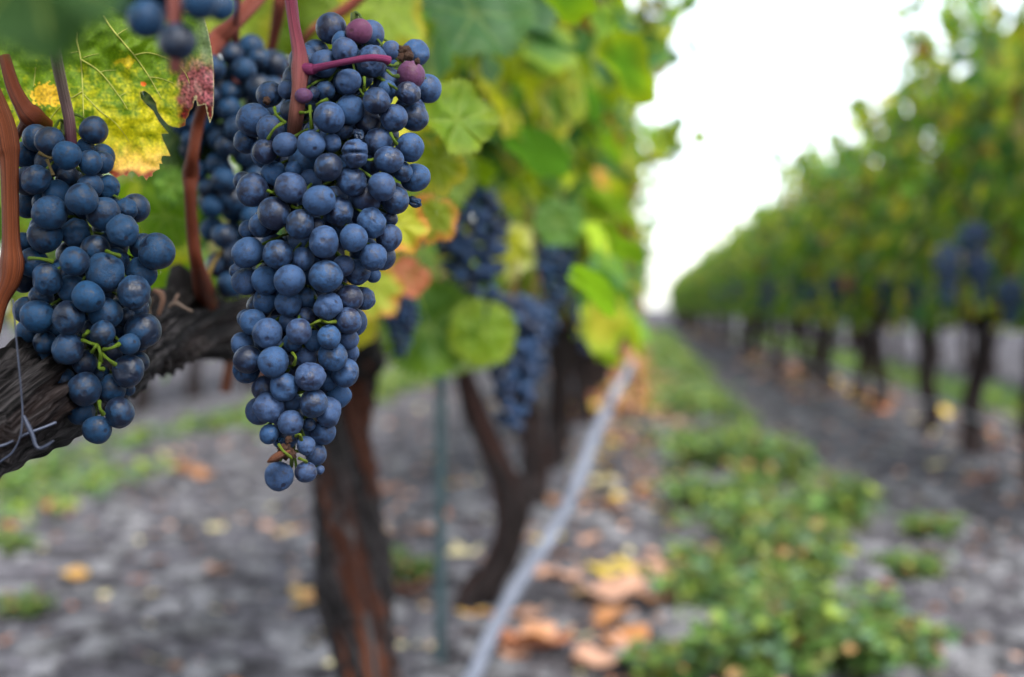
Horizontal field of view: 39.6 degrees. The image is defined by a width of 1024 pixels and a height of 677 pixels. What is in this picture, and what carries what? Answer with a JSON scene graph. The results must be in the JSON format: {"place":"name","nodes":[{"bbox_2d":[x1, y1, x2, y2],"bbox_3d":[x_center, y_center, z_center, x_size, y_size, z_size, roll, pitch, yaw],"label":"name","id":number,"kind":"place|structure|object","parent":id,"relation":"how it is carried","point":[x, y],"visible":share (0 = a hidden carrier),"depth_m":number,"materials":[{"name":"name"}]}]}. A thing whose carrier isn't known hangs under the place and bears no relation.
{"place":"outdoors","nodes":[
{"label":"outdoors","id":0,"kind":"place"},
{"bbox_2d":[0,309,1023,676],"bbox_3d":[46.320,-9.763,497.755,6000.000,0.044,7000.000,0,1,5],"label":"ground","id":1,"kind":"structure","parent":0,"point":[252,653],"depth_m":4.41,"materials":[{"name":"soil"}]},
{"bbox_2d":[4,217,31,322],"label":"grapevine","id":2,"kind":"object","parent":1,"relation":"on","point":[23,227],"visible":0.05,"depth_m":7.35,"materials":[{"name":"green plant"}]},
{"bbox_2d":[0,527,42,557],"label":"weed plant","id":3,"kind":"object","parent":1,"relation":"on","point":[11,541],"visible":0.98,"depth_m":3.89,"materials":[{"name":"green plant"}]},
{"bbox_2d":[0,587,57,619],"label":"weed plant","id":4,"kind":"object","parent":1,"relation":"on","point":[32,605],"visible":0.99,"depth_m":3.17,"materials":[{"name":"green plant"}]},
{"bbox_2d":[32,498,73,514],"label":"fallen leaf","id":5,"kind":"object","parent":1,"relation":"on","point":[46,506],"visible":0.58,"depth_m":4.71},
{"bbox_2d":[0,165,125,334],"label":"grapevine","id":6,"kind":"object","parent":1,"relation":"on","point":[50,255],"visible":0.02,"depth_m":7.75,"materials":[{"name":"green plant"}]},
{"bbox_2d":[56,567,88,577],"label":"fallen leaf","id":7,"kind":"object","parent":1,"relation":"on","point":[77,572],"visible":1,"depth_m":3.64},
{"bbox_2d":[107,171,205,411],"bbox_3d":[-2.510,-0.561,9.443,0.972,2.197,1.707,0,1,5],"label":"grapevine","id":8,"kind":"object","parent":1,"relation":"on","point":[142,401],"visible":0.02,"depth_m":9.52,"materials":[{"name":"plant"}]},
{"bbox_2d":[169,461,216,477],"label":"fallen leaf","id":9,"kind":"object","parent":1,"relation":"on","point":[188,469],"visible":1,"depth_m":5.67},
{"bbox_2d":[184,164,236,397],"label":"grapevine","id":10,"kind":"object","parent":1,"relation":"on","point":[194,389],"visible":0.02,"depth_m":10.86,"materials":[{"name":"plant"}]},
{"bbox_2d":[0,358,484,526],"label":"weeds","id":11,"kind":"object","parent":1,"relation":"on","point":[392,379],"visible":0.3,"depth_m":5.76,"materials":[{"name":"green plant"}]},
{"bbox_2d":[290,586,314,605],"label":"fallen leaf","id":12,"kind":"object","parent":1,"relation":"on","point":[300,591],"visible":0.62,"depth_m":3.27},
{"bbox_2d":[0,0,656,676],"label":"grapevine","id":13,"kind":"object","parent":1,"relation":"on","point":[130,90],"visible":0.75,"depth_m":1.33,"materials":[{"name":"green plant"}]},
{"bbox_2d":[0,300,56,462],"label":"tie wire","id":14,"kind":"object","parent":13,"relation":"attached to","point":[30,430],"visible":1,"depth_m":0.59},
{"bbox_2d":[12,58,175,443],"bbox_3d":[-0.193,-0.041,0.650,0.063,0.177,0.080,-1,1,-36],"label":"grape cluster","id":15,"kind":"object","parent":13,"relation":"hanging from","point":[80,280],"visible":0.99,"depth_m":0.64,"materials":[{"name":"plant"}]},
{"bbox_2d":[115,0,235,73],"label":"grape cluster","id":16,"kind":"object","parent":13,"relation":"attached to","point":[177,41],"visible":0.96,"depth_m":0.43,"materials":[{"name":"plant"}]},
{"bbox_2d":[171,0,288,298],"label":"grape cluster","id":17,"kind":"object","parent":13,"relation":"attached to","point":[249,68],"visible":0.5,"depth_m":0.91,"materials":[{"name":"plant"}]},
{"bbox_2d":[229,0,441,491],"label":"grape cluster","id":18,"kind":"object","parent":13,"relation":"hanging from","point":[326,194],"visible":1,"depth_m":0.64,"materials":[{"name":"plant"}]},
{"bbox_2d":[381,295,419,357],"bbox_3d":[-0.127,-0.025,1.601,0.044,0.092,0.045,0,1,5],"label":"grape cluster","id":19,"kind":"object","parent":13,"relation":"hanging from","point":[402,318],"visible":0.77,"depth_m":1.59,"materials":[{"name":"food"}]},
{"bbox_2d":[433,154,510,328],"bbox_3d":[-0.050,-0.101,1.752,0.096,0.252,0.091,0,1,-6],"label":"grape cluster","id":20,"kind":"object","parent":13,"relation":"attached to","point":[462,249],"visible":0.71,"depth_m":1.73,"materials":[{"name":"plant"}]},
{"bbox_2d":[485,259,547,431],"bbox_3d":[0.000,0.010,1.899,0.097,0.232,0.094,0,1,5],"label":"grape cluster","id":21,"kind":"object","parent":13,"relation":"hanging from","point":[533,335],"visible":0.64,"depth_m":1.88,"materials":[{"name":"food"}]},
{"bbox_2d":[514,271,560,383],"bbox_3d":[0.030,-0.016,2.101,0.084,0.167,0.078,0,1,5],"label":"grape cluster","id":22,"kind":"object","parent":13,"relation":"hanging from","point":[553,325],"visible":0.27,"depth_m":2.09,"materials":[{"name":"plant"}]},
{"bbox_2d":[533,218,576,311],"bbox_3d":[0.069,-0.121,2.301,0.076,0.157,0.076,0,1,5],"label":"grape cluster","id":23,"kind":"object","parent":13,"relation":"hanging from","point":[548,267],"visible":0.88,"depth_m":2.28,"materials":[{"name":"food"}]},
{"bbox_2d":[394,575,429,591],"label":"fallen leaf","id":24,"kind":"object","parent":1,"relation":"on","point":[407,588],"visible":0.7,"depth_m":3.35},
{"bbox_2d":[399,243,434,317],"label":"grapevine","id":25,"kind":"object","parent":1,"relation":"on","point":[422,252],"visible":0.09,"depth_m":20.12,"materials":[{"name":"green plant"}]},
{"bbox_2d":[390,546,445,581],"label":"weed plant","id":26,"kind":"object","parent":1,"relation":"on","point":[407,567],"visible":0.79,"depth_m":3.53,"materials":[{"name":"green plant"}]},
{"bbox_2d":[415,249,441,309],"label":"grapevine","id":27,"kind":"object","parent":1,"relation":"on","point":[431,264],"visible":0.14,"depth_m":21.63,"materials":[{"name":"green plant"}]},
{"bbox_2d":[433,372,446,662],"bbox_3d":[-0.139,0.318,2.743,0.026,0.710,0.026,0,1,5],"label":"stake","id":28,"kind":"object","parent":1,"relation":"on","point":[439,526],"visible":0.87,"depth_m":2.73,"materials":[{"name":"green metal"}]},
{"bbox_2d":[446,542,482,554],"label":"fallen leaf","id":29,"kind":"object","parent":1,"relation":"on","point":[458,548],"visible":1,"depth_m":3.86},
{"bbox_2d":[495,643,528,658],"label":"fallen leaf","id":30,"kind":"object","parent":1,"relation":"on","point":[509,651],"visible":0.99,"depth_m":2.81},
{"bbox_2d":[0,327,1023,676],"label":"leaf litter","id":31,"kind":"object","parent":1,"relation":"on","point":[622,403],"visible":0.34,"depth_m":7.67,"materials":[{"name":"plant"}]},
{"bbox_2d":[376,0,671,609],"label":"grapevine","id":32,"kind":"object","parent":1,"relation":"on","point":[483,583],"visible":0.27,"depth_m":3.22,"materials":[{"name":"green plant"}]},
{"bbox_2d":[570,287,591,353],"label":"grape cluster","id":33,"kind":"object","parent":32,"relation":"hanging from","point":[575,315],"visible":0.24,"depth_m":3.59,"materials":[{"name":"plant"}]},
{"bbox_2d":[508,604,549,617],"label":"fallen leaf","id":34,"kind":"object","parent":1,"relation":"on","point":[529,610],"visible":1,"depth_m":3.15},
{"bbox_2d":[515,621,555,638],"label":"fallen leaf","id":35,"kind":"object","parent":1,"relation":"on","point":[546,630],"visible":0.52,"depth_m":2.97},
{"bbox_2d":[497,625,575,648],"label":"fallen leaf","id":36,"kind":"object","parent":1,"relation":"on","point":[509,636],"visible":0.97,"depth_m":2.83,"materials":[{"name":"plant"}]},
{"bbox_2d":[464,361,634,676],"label":"hose","id":37,"kind":"object","parent":1,"relation":"on","point":[521,579],"visible":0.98,"depth_m":3.02,"materials":[{"name":"plastic"}]},
{"bbox_2d":[534,563,583,577],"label":"fallen leaf","id":38,"kind":"object","parent":1,"relation":"on","point":[542,570],"visible":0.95,"depth_m":3.55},
{"bbox_2d":[437,0,700,504],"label":"grapevine","id":39,"kind":"object","parent":1,"relation":"on","point":[628,167],"visible":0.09,"depth_m":4.89,"materials":[{"name":"green plant"}]},
{"bbox_2d":[478,32,699,467],"bbox_3d":[0.269,-0.450,6.246,1.561,2.122,1.994,0,1,22],"label":"grapevine","id":40,"kind":"object","parent":1,"relation":"on","point":[559,406],"visible":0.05,"depth_m":6.01,"materials":[{"name":"plant"}]},
{"bbox_2d":[569,643,625,665],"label":"fallen leaf","id":41,"kind":"object","parent":1,"relation":"on","point":[584,653],"visible":0.97,"depth_m":2.77,"materials":[{"name":"plant"}]},
{"bbox_2d":[570,146,633,408],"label":"grapevine","id":42,"kind":"object","parent":1,"relation":"on","point":[576,349],"depth_m":9.62,"materials":[{"name":"plant"}]},
{"bbox_2d":[548,84,659,443],"bbox_3d":[0.307,-0.429,7.441,0.912,2.017,1.855,0,1,-4],"label":"grapevine","id":43,"kind":"object","parent":1,"relation":"on","point":[645,125],"visible":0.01,"depth_m":7.36,"materials":[{"name":"green plant"}]},
{"bbox_2d":[584,604,631,624],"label":"fallen leaf","id":44,"kind":"object","parent":1,"relation":"on","point":[604,614],"visible":1,"depth_m":3.07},
{"bbox_2d":[574,572,647,599],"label":"fallen leaf","id":45,"kind":"object","parent":1,"relation":"on","point":[618,587],"visible":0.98,"depth_m":3.30,"materials":[{"name":"plant"}]},
{"bbox_2d":[585,557,637,576],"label":"fallen leaf","id":46,"kind":"object","parent":1,"relation":"on","point":[607,572],"visible":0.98,"depth_m":3.65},
{"bbox_2d":[599,623,648,641],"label":"fallen leaf","id":47,"kind":"object","parent":1,"relation":"on","point":[633,632],"visible":0.84,"depth_m":2.93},
{"bbox_2d":[589,181,668,397],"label":"grapevine","id":48,"kind":"object","parent":1,"relation":"on","point":[595,386],"visible":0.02,"depth_m":10.85,"materials":[{"name":"green plant"}]},
{"bbox_2d":[611,193,661,368],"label":"grapevine","id":49,"kind":"object","parent":1,"relation":"on","point":[644,202],"visible":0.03,"depth_m":15.27,"materials":[{"name":"green plant"}]},
{"bbox_2d":[572,107,708,423],"bbox_3d":[0.521,-0.518,8.489,1.238,2.124,1.504,0,1,5],"label":"grapevine","id":50,"kind":"object","parent":1,"relation":"on","point":[582,411],"visible":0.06,"depth_m":8.46,"materials":[{"name":"green plant"}]},
{"bbox_2d":[600,175,683,387],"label":"grapevine","id":51,"kind":"object","parent":1,"relation":"on","point":[605,368],"visible":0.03,"depth_m":12.06,"materials":[{"name":"green plant"}]},
{"bbox_2d":[638,558,669,574],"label":"fallen leaf","id":52,"kind":"object","parent":1,"relation":"on","point":[658,564],"visible":0.69,"depth_m":3.69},
{"bbox_2d":[637,586,677,605],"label":"fallen leaf","id":53,"kind":"object","parent":1,"relation":"on","point":[656,600],"visible":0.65,"depth_m":3.20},
{"bbox_2d":[617,635,718,676],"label":"weed plant","id":54,"kind":"object","parent":1,"relation":"on","point":[655,663],"visible":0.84,"depth_m":2.61,"materials":[{"name":"green plant"}]},
{"bbox_2d":[687,266,702,333],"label":"grapevine","id":55,"kind":"object","parent":1,"relation":"on","point":[691,312],"visible":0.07,"depth_m":38.87,"materials":[{"name":"green plant"}]},
{"bbox_2d":[688,247,709,334],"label":"grapevine","id":56,"kind":"object","parent":1,"relation":"on","point":[694,294],"visible":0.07,"depth_m":36.14,"materials":[{"name":"green plant"}]},
{"bbox_2d":[696,264,714,338],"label":"grapevine","id":57,"kind":"object","parent":1,"relation":"on","point":[711,322],"visible":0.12,"depth_m":32.14,"materials":[{"name":"green plant"}]},
{"bbox_2d":[692,255,721,341],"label":"grapevine","id":58,"kind":"object","parent":1,"relation":"on","point":[706,309],"visible":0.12,"depth_m":29.41,"materials":[{"name":"green plant"}]},
{"bbox_2d":[696,230,723,339],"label":"grapevine","id":59,"kind":"object","parent":1,"relation":"on","point":[701,258],"visible":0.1,"depth_m":30.74,"materials":[{"name":"green plant"}]},
{"bbox_2d":[660,537,761,581],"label":"weed plant","id":60,"kind":"object","parent":1,"relation":"on","point":[686,550],"visible":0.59,"depth_m":3.60,"materials":[{"name":"green plant"}]},
{"bbox_2d":[666,424,759,471],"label":"weed plant","id":61,"kind":"object","parent":1,"relation":"on","point":[706,453],"visible":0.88,"depth_m":6.03,"materials":[{"name":"green plant"}]},
{"bbox_2d":[651,461,787,513],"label":"weed plant","id":62,"kind":"object","parent":1,"relation":"on","point":[681,491],"visible":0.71,"depth_m":4.76,"materials":[{"name":"green plant"}]},
{"bbox_2d":[703,223,737,346],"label":"grapevine","id":63,"kind":"object","parent":1,"relation":"on","point":[715,303],"visible":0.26,"depth_m":25.42,"materials":[{"name":"green plant"}]},
{"bbox_2d":[707,263,735,342],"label":"grapevine","id":64,"kind":"object","parent":1,"relation":"on","point":[725,322],"visible":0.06,"depth_m":28.03,"materials":[{"name":"green plant"}]},
{"bbox_2d":[707,239,743,348],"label":"grapevine","id":65,"kind":"object","parent":1,"relation":"on","point":[720,308],"visible":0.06,"depth_m":24.23,"materials":[{"name":"green plant"}]},
{"bbox_2d":[638,545,822,619],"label":"weed plant","id":66,"kind":"object","parent":1,"relation":"on","point":[693,587],"visible":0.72,"depth_m":3.15,"materials":[{"name":"green plant"}]},
{"bbox_2d":[722,220,753,353],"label":"grapevine","id":67,"kind":"object","parent":1,"relation":"on","point":[746,330],"visible":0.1,"depth_m":21.29,"materials":[{"name":"green plant"}]},
{"bbox_2d":[719,212,758,356],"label":"grapevine","id":68,"kind":"object","parent":1,"relation":"on","point":[734,240],"visible":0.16,"depth_m":20.02,"materials":[{"name":"green plant"}]},
{"bbox_2d":[634,327,863,531],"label":"weeds","id":69,"kind":"object","parent":1,"relation":"on","point":[700,396],"visible":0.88,"depth_m":9.24,"materials":[{"name":"green plant"}]},
{"bbox_2d":[721,229,786,360],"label":"grapevine","id":70,"kind":"object","parent":1,"relation":"on","point":[764,325],"visible":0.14,"depth_m":18.71,"materials":[{"name":"green plant"}]},
{"bbox_2d":[659,588,863,676],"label":"weed plant","id":71,"kind":"object","parent":1,"relation":"on","point":[733,655],"visible":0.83,"depth_m":2.57,"materials":[{"name":"green plant"}]},
{"bbox_2d":[741,192,788,364],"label":"grapevine","id":72,"kind":"object","parent":1,"relation":"on","point":[746,243],"visible":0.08,"depth_m":17.47,"materials":[{"name":"green plant"}]},
{"bbox_2d":[719,424,823,488],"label":"weed plant","id":73,"kind":"object","parent":1,"relation":"on","point":[770,456],"visible":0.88,"depth_m":5.47,"materials":[{"name":"green plant"}]},
{"bbox_2d":[702,485,844,547],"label":"weed plant","id":74,"kind":"object","parent":1,"relation":"on","point":[738,507],"visible":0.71,"depth_m":4.08,"materials":[{"name":"green plant"}]},
{"bbox_2d":[745,192,802,368],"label":"grapevine","id":75,"kind":"object","parent":1,"relation":"on","point":[759,263],"visible":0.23,"depth_m":15.97,"materials":[{"name":"green plant"}]},
{"bbox_2d":[755,160,816,375],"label":"grapevine","id":76,"kind":"object","parent":1,"relation":"on","point":[801,354],"visible":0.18,"depth_m":14.53,"materials":[{"name":"green plant"}]},
{"bbox_2d":[723,505,860,598],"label":"weed plant","id":77,"kind":"object","parent":1,"relation":"on","point":[800,544],"visible":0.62,"depth_m":3.29,"materials":[{"name":"green plant"}]},
{"bbox_2d":[752,153,841,381],"bbox_3d":[2.951,-0.649,13.159,1.170,2.184,1.603,0,1,-4],"label":"grapevine","id":78,"kind":"object","parent":1,"relation":"on","point":[780,254],"visible":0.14,"depth_m":13.28,"materials":[{"name":"green plant"}]},
{"bbox_2d":[763,273,776,309],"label":"grape cluster","id":79,"kind":"object","parent":78,"relation":"attached to","point":[769,293],"visible":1,"depth_m":12.98,"materials":[{"name":"food"}]},
{"bbox_2d":[717,568,880,676],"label":"weed plant","id":80,"kind":"object","parent":1,"relation":"on","point":[813,602],"visible":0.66,"depth_m":2.63,"materials":[{"name":"green plant"}]},
{"bbox_2d":[780,120,874,390],"bbox_3d":[2.750,-0.642,11.712,0.970,2.260,1.703,0,1,5],"label":"grapevine","id":81,"kind":"object","parent":1,"relation":"on","point":[828,379],"visible":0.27,"depth_m":11.83,"materials":[{"name":"green plant"}]},
{"bbox_2d":[791,275,805,309],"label":"grape cluster","id":82,"kind":"object","parent":81,"relation":"attached to","point":[795,286],"visible":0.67,"depth_m":11.98,"materials":[{"name":"food"}]},
{"bbox_2d":[787,464,897,531],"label":"weed plant","id":83,"kind":"object","parent":1,"relation":"on","point":[849,507],"visible":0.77,"depth_m":4.27,"materials":[{"name":"green plant"}]},
{"bbox_2d":[771,129,922,400],"bbox_3d":[2.509,-0.520,10.451,1.561,2.080,1.994,0,1,22],"label":"grapevine","id":84,"kind":"object","parent":1,"relation":"on","point":[859,390],"visible":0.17,"depth_m":10.56,"materials":[{"name":"green plant"}]},
{"bbox_2d":[805,277,820,306],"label":"grape cluster","id":85,"kind":"object","parent":84,"relation":"attached to","point":[814,294],"visible":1,"depth_m":10.98,"materials":[{"name":"food"}]},
{"bbox_2d":[766,577,927,632],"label":"weed plant","id":86,"kind":"object","parent":1,"relation":"on","point":[887,607],"visible":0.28,"depth_m":2.92,"materials":[{"name":"green plant"}]},
{"bbox_2d":[773,100,934,413],"bbox_3d":[2.469,-0.543,9.331,1.163,2.188,2.039,1,1,29],"label":"grapevine","id":87,"kind":"object","parent":1,"relation":"on","point":[855,232],"visible":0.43,"depth_m":9.07,"materials":[{"name":"green plant"}]},
{"bbox_2d":[823,266,842,306],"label":"grape cluster","id":88,"kind":"object","parent":87,"relation":"attached to","point":[832,296],"visible":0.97,"depth_m":9.48,"materials":[{"name":"food"}]},
{"bbox_2d":[700,326,1018,437],"bbox_3d":[3.680,0.011,23.264,0.017,0.050,42.001,0,1,5],"label":"hose","id":89,"kind":"object","parent":1,"relation":"on","point":[995,427],"visible":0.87,"depth_m":7.96,"materials":[{"name":"plastic"}]},
{"bbox_2d":[731,332,1021,423],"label":"weeds","id":90,"kind":"object","parent":1,"relation":"on","point":[994,396],"visible":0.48,"depth_m":12.19,"materials":[{"name":"green plant"}]},
{"bbox_2d":[823,607,961,676],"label":"weed plant","id":91,"kind":"object","parent":1,"relation":"on","point":[881,651],"visible":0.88,"depth_m":2.58,"materials":[{"name":"green plant"}]},
{"bbox_2d":[892,259,901,356],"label":"grapevine","id":92,"kind":"object","parent":1,"relation":"on","point":[895,345],"visible":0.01,"depth_m":19.91,"materials":[{"name":"plant"}]},
{"bbox_2d":[818,0,989,432],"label":"grapevine","id":93,"kind":"object","parent":1,"relation":"on","point":[887,147],"visible":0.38,"depth_m":7.86,"materials":[{"name":"green plant"}]},
{"bbox_2d":[875,265,897,316],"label":"grape cluster","id":94,"kind":"object","parent":93,"relation":"attached to","point":[881,286],"visible":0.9,"depth_m":7.98,"materials":[{"name":"food"}]},
{"bbox_2d":[868,548,954,580],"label":"weed plant","id":95,"kind":"object","parent":1,"relation":"on","point":[925,565],"visible":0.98,"depth_m":3.61,"materials":[{"name":"green plant"}]},
{"bbox_2d":[896,511,967,541],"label":"weed plant","id":96,"kind":"object","parent":1,"relation":"on","point":[927,526],"visible":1,"depth_m":4.15,"materials":[{"name":"green plant"}]},
{"bbox_2d":[847,0,1023,479],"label":"grapevine","id":97,"kind":"object","parent":1,"relation":"on","point":[987,198],"visible":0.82,"depth_m":5.67,"materials":[{"name":"green plant"}]},
{"bbox_2d":[931,231,961,307],"bbox_3d":[1.529,-0.243,5.002,0.103,0.270,0.097,0,1,-6],"label":"grape cluster","id":98,"kind":"object","parent":97,"relation":"hanging from","point":[940,265],"visible":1,"depth_m":4.98,"materials":[{"name":"plant"}]},
{"bbox_2d":[957,207,989,281],"bbox_3d":[1.655,-0.334,5.099,0.114,0.272,0.110,0,1,5],"label":"grape cluster","id":99,"kind":"object","parent":97,"relation":"hanging from","point":[967,236],"visible":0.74,"depth_m":5.08,"materials":[{"name":"food"}]},
{"bbox_2d":[967,242,994,307],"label":"grape cluster","id":100,"kind":"object","parent":97,"relation":"hanging from","point":[972,269],"visible":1,"depth_m":4.99,"materials":[{"name":"food"}]},
{"bbox_2d":[994,266,1023,326],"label":"grape cluster","id":101,"kind":"object","parent":97,"relation":"attached to","point":[1003,299],"visible":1,"depth_m":4.88,"materials":[{"name":"food"}]},
{"bbox_2d":[932,311,948,364],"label":"grapevine","id":102,"kind":"object","parent":1,"relation":"on","point":[937,345],"visible":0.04,"depth_m":17.18,"materials":[{"name":"plant"}]},
{"bbox_2d":[930,244,971,369],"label":"grapevine","id":103,"kind":"object","parent":1,"relation":"on","point":[966,352],"visible":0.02,"depth_m":15.78,"materials":[{"name":"plant"}]},
{"bbox_2d":[885,0,1023,454],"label":"grapevine","id":104,"kind":"object","parent":1,"relation":"on","point":[973,440],"visible":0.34,"depth_m":6.68,"materials":[{"name":"green plant"}]},
{"bbox_2d":[902,268,928,318],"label":"grape cluster","id":105,"kind":"object","parent":104,"relation":"attached to","point":[908,296],"visible":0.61,"depth_m":7.28,"materials":[{"name":"food"}]},
{"bbox_2d":[959,245,1000,375],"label":"grapevine","id":106,"kind":"object","parent":1,"relation":"on","point":[995,338],"visible":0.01,"depth_m":14.49,"materials":[{"name":"plant"}]},
{"bbox_2d":[986,0,1023,333],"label":"grapevine","id":107,"kind":"object","parent":1,"relation":"on","point":[1013,49],"visible":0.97,"depth_m":5.02,"materials":[{"name":"green plant"}]},
{"bbox_2d":[0,0,1023,308],"label":"sky","id":108,"kind":"structure","parent":0,"point":[765,72],"materials":[{"name":"white"}]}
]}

